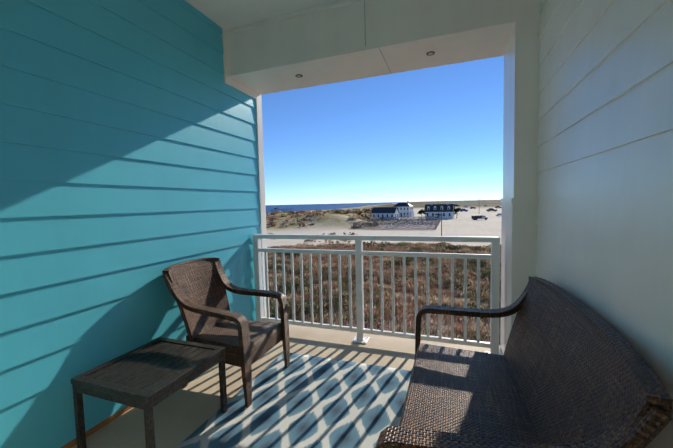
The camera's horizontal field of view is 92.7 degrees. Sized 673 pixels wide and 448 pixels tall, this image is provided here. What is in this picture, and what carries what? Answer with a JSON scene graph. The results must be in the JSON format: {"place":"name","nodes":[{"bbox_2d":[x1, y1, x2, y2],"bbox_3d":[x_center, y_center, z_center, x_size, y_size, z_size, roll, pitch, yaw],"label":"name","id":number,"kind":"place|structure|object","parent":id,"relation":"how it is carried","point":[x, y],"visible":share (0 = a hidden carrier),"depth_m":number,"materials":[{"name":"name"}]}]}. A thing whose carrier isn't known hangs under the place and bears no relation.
{"place":"outdoors","nodes":[
{"label":"outdoors","id":0,"kind":"place"},
{"bbox_2d":[0,0,263,447],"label":"wall","id":1,"kind":"structure","parent":0,"point":[48,109],"depth_m":2.06,"materials":[{"name":"teal"}]},
{"bbox_2d":[9,11,254,360],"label":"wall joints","id":2,"kind":"object","parent":1,"relation":"attached to","point":[123,161],"depth_m":2.13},
{"bbox_2d":[60,321,264,447],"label":"base trim","id":3,"kind":"structure","parent":1,"relation":"attached to","point":[89,432],"depth_m":2.04,"materials":[{"name":"brown wood"}]},
{"bbox_2d":[222,28,269,316],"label":"wall trim","id":4,"kind":"structure","parent":1,"relation":"attached to","point":[231,82],"depth_m":3.73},
{"bbox_2d":[185,0,339,28],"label":"ceiling","id":5,"kind":"structure","parent":0,"point":[226,14],"depth_m":2.83,"materials":[{"name":"white paint"}]},
{"bbox_2d":[71,324,502,447],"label":"balcony floor","id":6,"kind":"structure","parent":0,"point":[182,414],"depth_m":2.55,"materials":[{"name":"beige concrete"}]},
{"bbox_2d":[71,337,227,447],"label":"side table","id":7,"kind":"object","parent":6,"relation":"on","point":[146,378],"visible":1,"depth_m":1.84,"materials":[{"name":"brown wicker"},{"name":"dark wood"}]},
{"bbox_2d":[162,257,289,407],"bbox_3d":[-0.879,0.780,2.586,0.774,0.945,0.630,0,4,20],"label":"wicker chair","id":8,"kind":"object","parent":6,"relation":"on","point":[198,288],"visible":0.98,"depth_m":2.53,"materials":[{"name":"brown wicker"}]},
{"bbox_2d":[176,353,411,447],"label":"rug","id":9,"kind":"object","parent":6,"relation":"on","point":[304,401],"visible":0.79,"depth_m":2.17,"materials":[{"name":"fabric"}]},
{"bbox_2d":[375,277,672,447],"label":"wicker loveseat","id":10,"kind":"object","parent":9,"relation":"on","point":[567,370],"visible":1,"depth_m":1.41,"materials":[{"name":"brown wicker"}]},
{"bbox_2d":[253,234,502,354],"bbox_3d":[0.271,0.647,3.209,2.518,1.070,0.150,0,4,20],"label":"railing","id":11,"kind":"object","parent":6,"relation":"on","point":[361,330],"visible":0.85,"depth_m":3.16,"materials":[{"name":"white metal"}]},
{"bbox_2d":[500,18,539,354],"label":"column","id":12,"kind":"structure","parent":6,"relation":"on","point":[519,202],"depth_m":2.41,"materials":[{"name":"white paint"}]},
{"bbox_2d":[225,0,540,94],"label":"beam","id":13,"kind":"structure","parent":12,"relation":"on","point":[324,44],"depth_m":2.81,"materials":[{"name":"grey paint"}]},
{"bbox_2d":[295,51,434,77],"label":"soffit lights","id":14,"kind":"object","parent":13,"relation":"attached to","point":[427,53],"visible":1,"depth_m":2.82,"materials":[{"name":"grey metal"}]},
{"bbox_2d":[364,0,391,73],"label":"beam seams","id":15,"kind":"object","parent":13,"relation":"attached to","point":[365,39],"visible":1,"depth_m":2.73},
{"bbox_2d":[266,202,403,213],"bbox_3d":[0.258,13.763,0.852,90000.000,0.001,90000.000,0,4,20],"label":"sea","id":16,"kind":"structure","parent":0,"point":[299,207],"depth_m":1739.22,"materials":[{"name":"liquid"}]},
{"bbox_2d":[261,56,503,204],"label":"sky","id":17,"kind":"structure","parent":0,"point":[433,133],"materials":[{"name":"blue"}]},
{"bbox_2d":[266,200,501,344],"bbox_3d":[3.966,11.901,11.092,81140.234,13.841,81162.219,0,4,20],"label":"ground","id":18,"kind":"structure","parent":0,"point":[463,223],"depth_m":147.80,"materials":[{"name":"beige sand"}]},
{"bbox_2d":[266,208,500,343],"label":"scrub vegetation","id":19,"kind":"object","parent":18,"relation":"on","point":[485,271],"visible":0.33,"depth_m":48.33,"materials":[{"name":"brown plant"}]},
{"bbox_2d":[371,207,398,219],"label":"house","id":20,"kind":"structure","parent":18,"relation":"on","point":[382,212],"depth_m":232.06,"materials":[{"name":"white"}]},
{"bbox_2d":[353,216,440,228],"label":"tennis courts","id":21,"kind":"object","parent":18,"relation":"on","point":[422,223],"visible":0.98,"depth_m":158.10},
{"bbox_2d":[393,203,412,216],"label":"two storey house","id":22,"kind":"structure","parent":18,"relation":"on","point":[405,209],"depth_m":273.36,"materials":[{"name":"white"}]},
{"bbox_2d":[424,204,454,218],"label":"cape house","id":23,"kind":"structure","parent":18,"relation":"on","point":[447,210],"depth_m":228.36,"materials":[{"name":"white"}]},
{"bbox_2d":[454,208,460,217],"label":"tree","id":24,"kind":"object","parent":18,"relation":"on","point":[456,210],"visible":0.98,"depth_m":225.61,"materials":[{"name":"green plant"}]},
{"bbox_2d":[471,215,487,219],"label":"parked vehicle","id":25,"kind":"object","parent":18,"relation":"on","point":[474,217],"visible":1,"depth_m":201.75,"materials":[{"name":"white paint"}]},
{"bbox_2d":[536,0,672,447],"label":"wall","id":26,"kind":"structure","parent":0,"point":[583,246],"depth_m":1.26,"materials":[{"name":"white paint"}]}
]}

